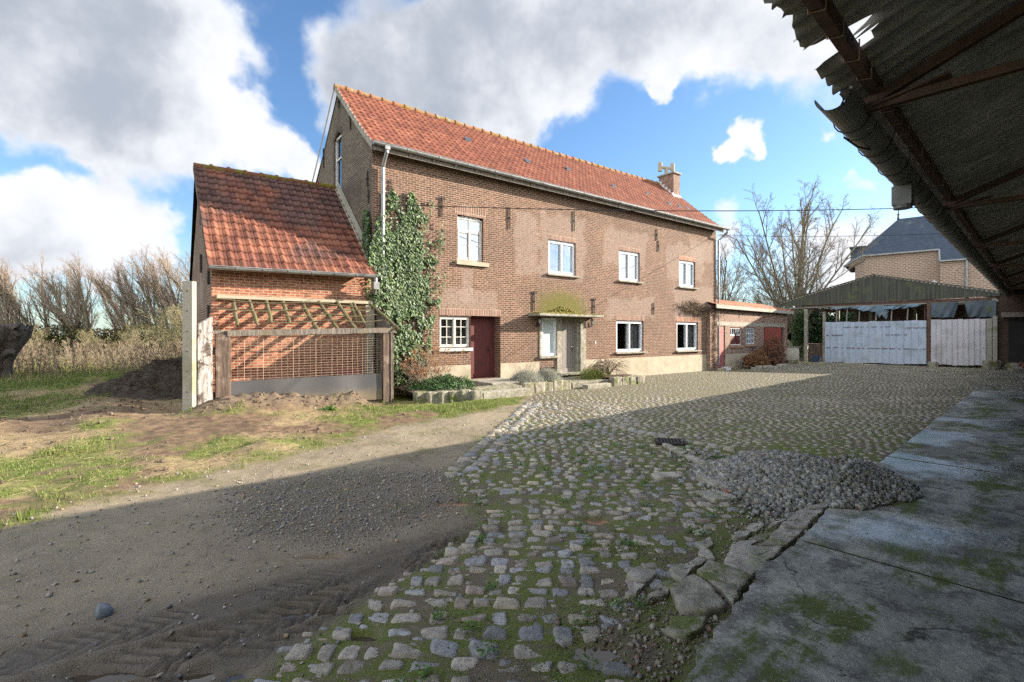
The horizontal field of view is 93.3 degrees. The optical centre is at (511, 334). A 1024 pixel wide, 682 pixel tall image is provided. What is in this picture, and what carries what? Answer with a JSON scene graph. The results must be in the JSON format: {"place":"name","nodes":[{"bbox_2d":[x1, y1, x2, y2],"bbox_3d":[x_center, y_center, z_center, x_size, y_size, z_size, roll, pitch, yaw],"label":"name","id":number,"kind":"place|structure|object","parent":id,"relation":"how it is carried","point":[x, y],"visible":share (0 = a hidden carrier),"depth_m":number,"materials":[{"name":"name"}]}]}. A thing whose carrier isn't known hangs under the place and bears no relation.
{"place":"outdoors","nodes":[
{"label":"outdoors","id":0,"kind":"place"},
{"bbox_2d":[0,355,154,384],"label":"field grass","id":1,"kind":"structure","parent":0,"point":[22,375],"depth_m":18.32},
{"bbox_2d":[0,419,501,681],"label":"loose gravel","id":2,"kind":"structure","parent":0,"point":[196,617],"depth_m":4.90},
{"bbox_2d":[0,363,529,532],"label":"grass","id":3,"kind":"structure","parent":0,"point":[48,382],"depth_m":10.16,"materials":[{"name":"plant"}]},
{"bbox_2d":[394,384,466,391],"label":"bed soil","id":4,"kind":"structure","parent":0,"point":[402,387],"depth_m":13.65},
{"bbox_2d":[396,343,464,387],"bbox_3d":[-2.476,0.909,14.210,2.361,1.386,1.883,0,0,-42],"label":"dried shrub","id":5,"kind":"object","parent":4,"relation":"on","point":[421,374],"visible":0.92,"depth_m":13.98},
{"bbox_2d":[404,373,475,392],"bbox_3d":[-2.006,1.373,13.956,2.050,0.550,1.818,0,0,0],"label":"ground cover shrub","id":6,"kind":"object","parent":4,"relation":"on","point":[445,383],"visible":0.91,"depth_m":13.60,"materials":[{"name":"green plant"}]},
{"bbox_2d":[0,0,922,335],"label":"sky","id":7,"kind":"structure","parent":0,"point":[108,108],"materials":[{"name":"blue"}]},
{"bbox_2d":[0,335,1023,681],"bbox_3d":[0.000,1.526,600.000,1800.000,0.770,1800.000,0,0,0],"label":"ground","id":8,"kind":"structure","parent":0,"point":[138,551],"depth_m":4.60,"materials":[{"name":"soil"}]},
{"bbox_2d":[0,259,21,324],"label":"willow tree","id":9,"kind":"object","parent":8,"relation":"on","point":[4,284],"visible":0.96,"depth_m":44.11,"materials":[{"name":"brown plant"}]},
{"bbox_2d":[0,255,25,324],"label":"willow tree","id":10,"kind":"object","parent":8,"relation":"on","point":[16,282],"visible":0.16,"depth_m":46.80,"materials":[{"name":"brown plant"}]},
{"bbox_2d":[0,323,33,378],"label":"pollard trunk","id":11,"kind":"object","parent":8,"relation":"on","point":[15,338],"visible":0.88,"depth_m":16.88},
{"bbox_2d":[0,250,62,338],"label":"willow tree","id":12,"kind":"object","parent":8,"relation":"on","point":[24,318],"visible":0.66,"depth_m":44.92,"materials":[{"name":"brown plant"}]},
{"bbox_2d":[22,320,50,350],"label":"scrub bush","id":13,"kind":"object","parent":8,"relation":"on","point":[39,337],"visible":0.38,"depth_m":40.82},
{"bbox_2d":[22,259,93,343],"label":"willow tree","id":14,"kind":"object","parent":8,"relation":"on","point":[70,309],"visible":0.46,"depth_m":45.70,"materials":[{"name":"brown plant"}]},
{"bbox_2d":[26,251,100,343],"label":"willow tree","id":15,"kind":"object","parent":8,"relation":"on","point":[82,304],"visible":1,"depth_m":43.96,"materials":[{"name":"brown plant"}]},
{"bbox_2d":[36,264,105,347],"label":"willow tree","id":16,"kind":"object","parent":8,"relation":"on","point":[93,299],"visible":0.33,"depth_m":46.58,"materials":[{"name":"brown plant"}]},
{"bbox_2d":[74,328,105,354],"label":"scrub bush","id":17,"kind":"object","parent":8,"relation":"on","point":[84,337],"visible":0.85,"depth_m":39.82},
{"bbox_2d":[13,336,181,375],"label":"dry weeds","id":18,"kind":"object","parent":8,"relation":"on","point":[132,361],"visible":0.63,"depth_m":20.55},
{"bbox_2d":[25,324,181,355],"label":"undergrowth","id":19,"kind":"object","parent":8,"relation":"on","point":[60,337],"visible":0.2,"depth_m":42.46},
{"bbox_2d":[94,603,113,620],"bbox_3d":[-2.618,1.778,3.097,0.097,0.104,0.091,0,0,40],"label":"stone","id":20,"kind":"object","parent":8,"relation":"on","point":[103,610],"visible":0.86,"depth_m":3.08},
{"bbox_2d":[80,252,146,344],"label":"willow tree","id":21,"kind":"object","parent":8,"relation":"on","point":[114,323],"visible":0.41,"depth_m":46.55,"materials":[{"name":"brown plant"}]},
{"bbox_2d":[79,264,158,339],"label":"willow tree","id":22,"kind":"object","parent":8,"relation":"on","point":[107,294],"visible":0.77,"depth_m":44.63,"materials":[{"name":"brown plant"}]},
{"bbox_2d":[98,242,170,333],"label":"willow tree","id":23,"kind":"object","parent":8,"relation":"on","point":[117,273],"visible":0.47,"depth_m":45.52,"materials":[{"name":"brown plant"}]},
{"bbox_2d":[116,325,152,352],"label":"scrub bush","id":24,"kind":"object","parent":8,"relation":"on","point":[132,336],"visible":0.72,"depth_m":40.29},
{"bbox_2d":[83,350,196,400],"bbox_3d":[-9.350,1.005,13.700,4.500,1.338,5.000,0,0,0],"label":"manure heap","id":25,"kind":"object","parent":8,"relation":"on","point":[157,379],"visible":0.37,"depth_m":12.35,"materials":[{"name":"soil"}]},
{"bbox_2d":[106,246,181,350],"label":"willow tree","id":26,"kind":"object","parent":8,"relation":"on","point":[139,282],"visible":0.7,"depth_m":45.15,"materials":[{"name":"brown plant"}]},
{"bbox_2d":[128,302,181,358],"bbox_3d":[-22.001,-0.073,30.613,3.170,4.217,3.804,0,0,8],"label":"scrub bush","id":27,"kind":"object","parent":8,"relation":"on","point":[169,334],"visible":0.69,"depth_m":30.32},
{"bbox_2d":[122,248,190,331],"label":"willow tree","id":28,"kind":"object","parent":8,"relation":"on","point":[154,279],"visible":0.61,"depth_m":44.67,"materials":[{"name":"brown plant"}]},
{"bbox_2d":[72,672,243,681],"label":"puddle","id":29,"kind":"object","parent":8,"relation":"on","point":[122,677],"visible":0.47,"depth_m":2.60,"materials":[{"name":"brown liquid"}]},
{"bbox_2d":[152,252,190,310],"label":"willow tree","id":30,"kind":"object","parent":8,"relation":"on","point":[172,277],"visible":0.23,"depth_m":44.19,"materials":[{"name":"brown plant"}]},
{"bbox_2d":[182,281,195,410],"bbox_3d":[-6.818,0.312,10.223,0.240,2.875,0.219,0,0,-37],"label":"concrete post","id":31,"kind":"object","parent":8,"relation":"on","point":[188,343],"visible":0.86,"depth_m":10.14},
{"bbox_2d":[197,316,212,405],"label":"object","id":32,"kind":"object","parent":8,"relation":"on","point":[204,360],"visible":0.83,"depth_m":10.35,"materials":[{"name":"white wood"}]},
{"bbox_2d":[0,375,420,483],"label":"soil clods","id":33,"kind":"object","parent":8,"relation":"on","point":[113,414],"visible":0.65,"depth_m":9.83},
{"bbox_2d":[0,373,429,495],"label":"straw","id":34,"kind":"object","parent":8,"relation":"on","point":[166,465],"visible":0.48,"depth_m":8.23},
{"bbox_2d":[189,162,379,380],"bbox_3d":[-7.479,-1.600,15.065,4.105,7.400,7.360,0,0,-37],"label":"brick annex","id":35,"kind":"object","parent":8,"relation":"on","point":[259,237],"visible":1,"depth_m":12.90,"materials":[{"name":"tile"}]},
{"bbox_2d":[209,298,399,402],"bbox_3d":[-5.053,0.541,12.093,4.230,3.018,1.298,0,0,-37],"label":"animal pen","id":36,"kind":"object","parent":8,"relation":"on","point":[376,386],"visible":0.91,"depth_m":11.88,"materials":[{"name":"brown wood"}]},
{"bbox_2d":[281,611,350,618],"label":"puddle","id":37,"kind":"object","parent":8,"relation":"on","point":[287,616],"visible":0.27,"depth_m":3.20,"materials":[{"name":"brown liquid"}]},
{"bbox_2d":[413,391,426,403],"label":"kerb block","id":38,"kind":"structure","parent":8,"relation":"on","point":[419,397],"depth_m":12.67,"materials":[{"name":"stone"}]},
{"bbox_2d":[426,391,438,403],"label":"kerb block","id":39,"kind":"structure","parent":8,"relation":"on","point":[433,397],"depth_m":12.75,"materials":[{"name":"stone"}]},
{"bbox_2d":[467,384,522,390],"bbox_3d":[-0.447,1.715,14.420,1.850,0.370,0.530,0,0,-37],"label":"step","id":40,"kind":"object","parent":8,"relation":"on","point":[497,387],"visible":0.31,"depth_m":14.28,"materials":[{"name":"stone"}]},
{"bbox_2d":[469,378,526,386],"bbox_3d":[-0.477,1.688,15.710,1.450,0.425,1.530,0,0,-37],"label":"landing","id":41,"kind":"object","parent":8,"relation":"on","point":[489,381],"visible":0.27,"depth_m":15.23,"materials":[{"name":"stone"}]},
{"bbox_2d":[483,388,531,398],"bbox_3d":[-0.214,1.750,13.976,1.730,0.300,0.420,0,0,-37],"label":"step","id":42,"kind":"object","parent":8,"relation":"on","point":[512,392],"visible":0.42,"depth_m":13.86,"materials":[{"name":"stone"}]},
{"bbox_2d":[312,83,729,395],"bbox_3d":[1.563,-3.690,21.759,18.652,11.580,7.140,0,0,-37],"label":"farmhouse","id":43,"kind":"object","parent":8,"relation":"on","point":[571,290],"visible":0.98,"depth_m":17.79,"materials":[{"name":"brick"}]},
{"bbox_2d":[336,135,340,184],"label":"window","id":44,"kind":"structure","parent":43,"relation":"in","point":[338,159],"depth_m":16.80,"materials":[{"name":"white paint"}]},
{"bbox_2d":[361,189,446,388],"bbox_3d":[-3.394,-1.364,14.340,2.900,5.941,1.537,0,0,-7],"label":"ivy plant","id":45,"kind":"object","parent":43,"relation":"attached to","point":[404,230],"visible":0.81,"depth_m":14.32,"materials":[{"name":"green plant"}]},
{"bbox_2d":[438,316,472,351],"bbox_3d":[-1.862,-0.025,15.582,1.240,1.110,0.308,0,0,-37],"label":"window","id":46,"kind":"structure","parent":43,"relation":"in","point":[454,340],"depth_m":15.58,"materials":[{"name":"white wood"}]},
{"bbox_2d":[455,216,488,267],"bbox_3d":[-1.334,-3.090,15.936,1.250,1.660,0.240,0,0,-37],"label":"window","id":47,"kind":"structure","parent":43,"relation":"in","point":[468,259],"depth_m":15.94,"materials":[{"name":"white wood"}]},
{"bbox_2d":[464,316,493,377],"bbox_3d":[-1.081,0.435,16.507,1.200,2.130,0.150,0,0,-37],"label":"door","id":48,"kind":"structure","parent":43,"relation":"in","point":[482,328],"depth_m":16.55,"materials":[{"name":"wood"}]},
{"bbox_2d":[542,318,555,355],"bbox_3d":[1.338,0.078,17.965,0.730,1.395,0.090,0,0,-37],"label":"window","id":49,"kind":"structure","parent":43,"relation":"in","point":[548,324],"depth_m":17.99,"materials":[{"name":"glass"}]},
{"bbox_2d":[546,240,580,277],"bbox_3d":[1.894,-2.870,18.399,1.670,1.340,0.347,0,0,-37],"label":"window","id":50,"kind":"structure","parent":43,"relation":"in","point":[566,273],"depth_m":18.47,"materials":[{"name":"plastic"}]},
{"bbox_2d":[562,319,574,371],"bbox_3d":[2.098,0.420,18.685,0.850,2.040,0.060,0,0,-37],"label":"door","id":51,"kind":"structure","parent":43,"relation":"in","point":[568,325],"depth_m":18.74,"materials":[{"name":"wood"}]},
{"bbox_2d":[617,251,643,283],"bbox_3d":[5.016,-2.885,20.736,1.610,1.330,0.339,0,0,-37],"label":"window","id":52,"kind":"structure","parent":43,"relation":"in","point":[628,279],"depth_m":20.74,"materials":[{"name":"plastic"}]},
{"bbox_2d":[615,320,647,353],"bbox_3d":[5.046,0.100,20.763,2.050,1.400,0.347,0,0,-37],"label":"window","id":53,"kind":"structure","parent":43,"relation":"in","point":[631,327],"depth_m":21.04,"materials":[{"name":"plastic"}]},
{"bbox_2d":[401,204,914,210],"bbox_3d":[6.079,-4.041,15.142,18.868,0.486,0.025,0,0,-5],"label":"overhead cable","id":54,"kind":"object","parent":43,"relation":"attached to","point":[648,210],"visible":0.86,"depth_m":14.98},
{"bbox_2d":[678,260,698,289],"bbox_3d":[8.403,-2.875,23.279,1.580,1.330,0.344,0,0,-37],"label":"window","id":55,"kind":"structure","parent":43,"relation":"in","point":[686,263],"depth_m":23.28,"materials":[{"name":"plastic"}]},
{"bbox_2d":[675,322,701,351],"bbox_3d":[8.418,0.105,23.292,2.020,1.430,0.348,0,0,-37],"label":"window","id":56,"kind":"structure","parent":43,"relation":"in","point":[688,325],"depth_m":23.62,"materials":[{"name":"plastic"}]},
{"bbox_2d":[681,299,726,368],"bbox_3d":[9.620,-0.010,23.937,4.380,3.636,0.687,0,0,-39],"label":"climbing plant","id":57,"kind":"object","parent":43,"relation":"attached to","point":[701,309],"visible":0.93,"depth_m":23.95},
{"bbox_2d":[261,417,793,681],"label":"moss and weeds","id":58,"kind":"object","parent":8,"relation":"on","point":[427,669],"visible":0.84,"depth_m":3.91,"materials":[{"name":"green plant"}]},
{"bbox_2d":[562,376,608,388],"bbox_3d":[2.814,1.750,17.822,3.350,0.300,1.800,0,0,-37],"label":"landing","id":59,"kind":"object","parent":8,"relation":"on","point":[578,383],"visible":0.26,"depth_m":16.89,"materials":[{"name":"stone"}]},
{"bbox_2d":[564,647,618,669],"bbox_3d":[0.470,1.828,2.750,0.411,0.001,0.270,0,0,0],"label":"stone","id":60,"kind":"object","parent":8,"relation":"on","point":[602,655],"visible":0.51,"depth_m":2.76,"materials":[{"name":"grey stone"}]},
{"bbox_2d":[625,581,644,599],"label":"edging block","id":61,"kind":"structure","parent":8,"relation":"on","point":[635,588],"depth_m":3.34,"materials":[{"name":"stone"}]},
{"bbox_2d":[626,565,656,587],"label":"edging block","id":62,"kind":"structure","parent":8,"relation":"on","point":[642,575],"depth_m":3.52,"materials":[{"name":"stone"}]},
{"bbox_2d":[647,580,674,604],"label":"edging block","id":63,"kind":"structure","parent":8,"relation":"on","point":[661,592],"depth_m":3.31,"materials":[{"name":"stone"}]},
{"bbox_2d":[651,471,680,480],"bbox_3d":[1.935,1.813,6.079,0.360,0.135,0.218,0,0,-7],"label":"flat stone","id":64,"kind":"object","parent":8,"relation":"on","point":[663,476],"visible":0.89,"depth_m":6.02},
{"bbox_2d":[668,564,697,580],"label":"edging block","id":65,"kind":"structure","parent":8,"relation":"on","point":[678,572],"depth_m":3.61,"materials":[{"name":"stone"}]},
{"bbox_2d":[555,503,811,681],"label":"grit","id":66,"kind":"object","parent":8,"relation":"on","point":[658,663],"visible":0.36,"depth_m":2.90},
{"bbox_2d":[665,615,707,643],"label":"edging block","id":67,"kind":"structure","parent":8,"relation":"on","point":[684,629],"depth_m":2.91,"materials":[{"name":"stone"}]},
{"bbox_2d":[669,574,726,617],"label":"edging block","id":68,"kind":"structure","parent":8,"relation":"on","point":[693,595],"depth_m":3.20,"materials":[{"name":"stone"}]},
{"bbox_2d":[698,548,714,560],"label":"edging block","id":69,"kind":"structure","parent":8,"relation":"on","point":[706,553],"depth_m":3.92,"materials":[{"name":"stone"}]},
{"bbox_2d":[696,474,722,487],"bbox_3d":[2.490,1.813,5.894,0.338,0.133,0.410,0,0,-12],"label":"flat stone","id":70,"kind":"object","parent":8,"relation":"on","point":[706,480],"visible":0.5,"depth_m":5.83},
{"bbox_2d":[695,489,737,502],"bbox_3d":[2.255,1.815,5.332,0.345,0.130,0.320,0,0,-12],"label":"flat stone","id":71,"kind":"object","parent":8,"relation":"on","point":[709,496],"visible":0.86,"depth_m":5.27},
{"bbox_2d":[697,560,751,608],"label":"edging block","id":72,"kind":"structure","parent":8,"relation":"on","point":[720,578],"depth_m":3.46,"materials":[{"name":"stone"}]},
{"bbox_2d":[716,238,753,301],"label":"bare tree","id":73,"kind":"object","parent":8,"relation":"on","point":[726,285],"visible":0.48,"depth_m":49.07,"materials":[{"name":"brown plant"}]},
{"bbox_2d":[677,299,793,370],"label":"outbuilding","id":74,"kind":"structure","parent":8,"relation":"on","point":[745,327],"depth_m":26.54,"materials":[{"name":"brick"}]},
{"bbox_2d":[717,326,724,366],"bbox_3d":[10.733,0.620,24.930,0.850,2.120,0.070,0,0,-42],"label":"door","id":75,"kind":"structure","parent":74,"relation":"in","point":[722,331],"depth_m":25.00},
{"bbox_2d":[730,328,742,347],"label":"window","id":76,"kind":"structure","parent":74,"relation":"in","point":[735,340],"depth_m":26.12,"materials":[{"name":"white paint"}]},
{"bbox_2d":[764,327,780,357],"bbox_3d":[15.658,0.655,29.058,1.550,2.190,0.050,0,0,-28],"label":"door","id":77,"kind":"structure","parent":74,"relation":"in","point":[768,331],"depth_m":28.97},
{"bbox_2d":[732,531,751,540],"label":"edging block","id":78,"kind":"structure","parent":8,"relation":"on","point":[740,535],"depth_m":4.24,"materials":[{"name":"stone"}]},
{"bbox_2d":[723,544,785,580],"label":"edging block","id":79,"kind":"structure","parent":8,"relation":"on","point":[749,560],"depth_m":3.81,"materials":[{"name":"stone"}]},
{"bbox_2d":[741,348,769,367],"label":"hydrangea bush","id":80,"kind":"object","parent":8,"relation":"on","point":[758,358],"visible":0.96,"depth_m":25.65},
{"bbox_2d":[752,333,797,365],"bbox_3d":[14.685,0.848,27.489,2.487,1.914,2.534,0,0,0],"label":"hydrangea bush","id":81,"kind":"object","parent":8,"relation":"on","point":[776,357],"visible":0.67,"depth_m":27.00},
{"bbox_2d":[758,537,796,549],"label":"edging block","id":82,"kind":"structure","parent":8,"relation":"on","point":[787,542],"depth_m":4.08,"materials":[{"name":"stone"}]},
{"bbox_2d":[745,265,822,335],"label":"bare tree","id":83,"kind":"object","parent":8,"relation":"on","point":[778,294],"visible":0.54,"depth_m":40.20,"materials":[{"name":"brown plant"}]},
{"bbox_2d":[769,528,803,541],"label":"edging block","id":84,"kind":"structure","parent":8,"relation":"on","point":[796,533],"depth_m":4.28,"materials":[{"name":"stone"}]},
{"bbox_2d":[787,346,798,361],"bbox_3d":[18.078,1.290,31.834,1.480,1.020,0.780,0,0,12],"label":"tiled counter","id":85,"kind":"object","parent":8,"relation":"on","point":[791,351],"visible":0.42,"depth_m":31.44,"materials":[{"name":"white tile"}]},
{"bbox_2d":[717,174,883,353],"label":"ash tree","id":86,"kind":"object","parent":8,"relation":"on","point":[800,267],"visible":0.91,"depth_m":41.07,"materials":[{"name":"brown plant"}]},
{"bbox_2d":[791,309,810,357],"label":"ivy bush","id":87,"kind":"object","parent":8,"relation":"on","point":[800,334],"visible":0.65,"depth_m":38.15,"materials":[{"name":"green plant"}]},
{"bbox_2d":[780,509,823,530],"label":"edging block","id":88,"kind":"structure","parent":8,"relation":"on","point":[804,519],"depth_m":4.60,"materials":[{"name":"stone"}]},
{"bbox_2d":[787,309,832,343],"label":"evergreen bush","id":89,"kind":"object","parent":8,"relation":"on","point":[816,333],"visible":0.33,"depth_m":42.36,"materials":[{"name":"green plant"}]},
{"bbox_2d":[802,343,822,361],"bbox_3d":[20.291,1.200,32.645,1.060,1.200,0.660,0,0,0],"label":"storage bin","id":90,"kind":"object","parent":8,"relation":"on","point":[815,349],"visible":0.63,"depth_m":32.34,"materials":[{"name":"brown wood"}]},
{"bbox_2d":[829,312,855,321],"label":"evergreen bush","id":91,"kind":"object","parent":8,"relation":"on","point":[843,316],"visible":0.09,"depth_m":42.19,"materials":[{"name":"green plant"}]},
{"bbox_2d":[684,540,1023,681],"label":"concrete slab","id":92,"kind":"structure","parent":8,"relation":"on","point":[899,634],"depth_m":2.85,"materials":[{"name":"concrete"}]},
{"bbox_2d":[778,274,1000,365],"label":"open shed","id":93,"kind":"structure","parent":8,"relation":"on","point":[915,335],"depth_m":28.69,"materials":[{"name":"grey wood"}]},
{"bbox_2d":[831,304,920,316],"bbox_3d":[21.934,-1.412,29.360,0.279,0.737,4.470,0,0,-42],"label":"tarp","id":94,"kind":"object","parent":93,"relation":"attached to","point":[878,310],"visible":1,"depth_m":29.20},
{"bbox_2d":[931,302,957,317],"bbox_3d":[24.109,-1.379,26.960,1.141,0.881,0.198,0,0,41],"label":"tarp","id":95,"kind":"object","parent":93,"relation":"attached to","point":[942,309],"visible":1,"depth_m":26.98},
{"bbox_2d":[965,300,995,317],"bbox_3d":[25.077,-1.368,25.912,0.276,0.924,1.200,0,0,-42],"label":"tarp","id":96,"kind":"object","parent":93,"relation":"attached to","point":[983,308],"visible":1,"depth_m":25.91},
{"bbox_2d":[763,0,1023,366],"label":"open barn","id":97,"kind":"structure","parent":8,"relation":"on","point":[926,117],"depth_m":4.98,"materials":[{"name":"metal"}]},
{"bbox_2d":[1008,317,1023,362],"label":"doorway","id":98,"kind":"structure","parent":97,"relation":"in","point":[1015,324],"depth_m":25.04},
{"bbox_2d":[799,457,1023,601],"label":"concrete slab","id":99,"kind":"structure","parent":8,"relation":"on","point":[969,532],"depth_m":4.33,"materials":[{"name":"concrete"}]},
{"bbox_2d":[887,422,1023,476],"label":"concrete slab","id":100,"kind":"structure","parent":8,"relation":"on","point":[990,449],"depth_m":7.42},
{"bbox_2d":[804,423,1023,603],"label":"slab joint","id":101,"kind":"object","parent":100,"relation":"on","point":[920,573],"visible":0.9,"depth_m":3.62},
{"bbox_2d":[934,403,1023,430],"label":"concrete slab","id":102,"kind":"structure","parent":8,"relation":"on","point":[995,417],"depth_m":10.30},
{"bbox_2d":[959,390,1023,407],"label":"concrete slab","id":103,"kind":"structure","parent":8,"relation":"on","point":[1006,399],"depth_m":13.02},
{"bbox_2d":[975,387,1023,393],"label":"concrete slab","id":104,"kind":"structure","parent":8,"relation":"on","point":[1000,390],"depth_m":15.09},
{"bbox_2d":[604,374,637,376],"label":"bed soil","id":105,"kind":"structure","parent":0,"point":[620,375],"depth_m":17.96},
{"bbox_2d":[573,366,611,379],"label":"grass tuft","id":106,"kind":"object","parent":105,"relation":"on","point":[591,375],"visible":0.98,"depth_m":17.47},
{"bbox_2d":[584,355,629,378],"bbox_3d":[3.546,1.198,18.094,1.751,0.961,1.603,0,0,43],"label":"weeping shrub","id":107,"kind":"object","parent":105,"relation":"on","point":[605,366],"visible":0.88,"depth_m":18.00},
{"bbox_2d":[254,361,1023,681],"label":"cobblestone paving","id":108,"kind":"structure","parent":0,"point":[438,635],"depth_m":4.84,"materials":[{"name":"stone"}]},
{"bbox_2d":[654,438,687,445],"bbox_3d":[2.640,1.780,8.040,0.500,0.040,0.380,0,0,12],"label":"drain grate","id":109,"kind":"object","parent":108,"relation":"on","point":[672,441],"visible":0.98,"depth_m":8.01,"materials":[{"name":"metal"}]},
{"bbox_2d":[667,449,921,525],"bbox_3d":[3.737,1.811,5.955,2.926,0.756,2.858,0,0,0],"label":"gravel heap","id":110,"kind":"object","parent":108,"relation":"on","point":[790,483],"visible":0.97,"depth_m":5.39,"materials":[{"name":"gravel"}]},
{"bbox_2d":[982,360,1002,369],"bbox_3d":[24.770,1.587,24.956,0.868,0.525,0.582,0,0,0],"label":"boulder","id":111,"kind":"object","parent":108,"relation":"on","point":[990,365],"visible":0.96,"depth_m":24.74,"materials":[{"name":"stone"}]},
{"bbox_2d":[843,211,997,302],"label":"manor house","id":112,"kind":"structure","parent":0,"point":[930,255],"depth_m":47.81,"materials":[{"name":"brick"}]},
{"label":"bed soil","id":113,"kind":"structure","parent":0,"visible":0},
{"bbox_2d":[507,357,546,382],"bbox_3d":[0.408,1.107,15.824,1.669,0.945,1.572,0,0,-29],"label":"lavender bush","id":114,"kind":"object","parent":113,"relation":"on","point":[523,375],"visible":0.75,"depth_m":15.62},
{"bbox_2d":[535,356,562,380],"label":"lavender bush","id":115,"kind":"object","parent":113,"relation":"on","point":[547,374],"visible":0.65,"depth_m":16.16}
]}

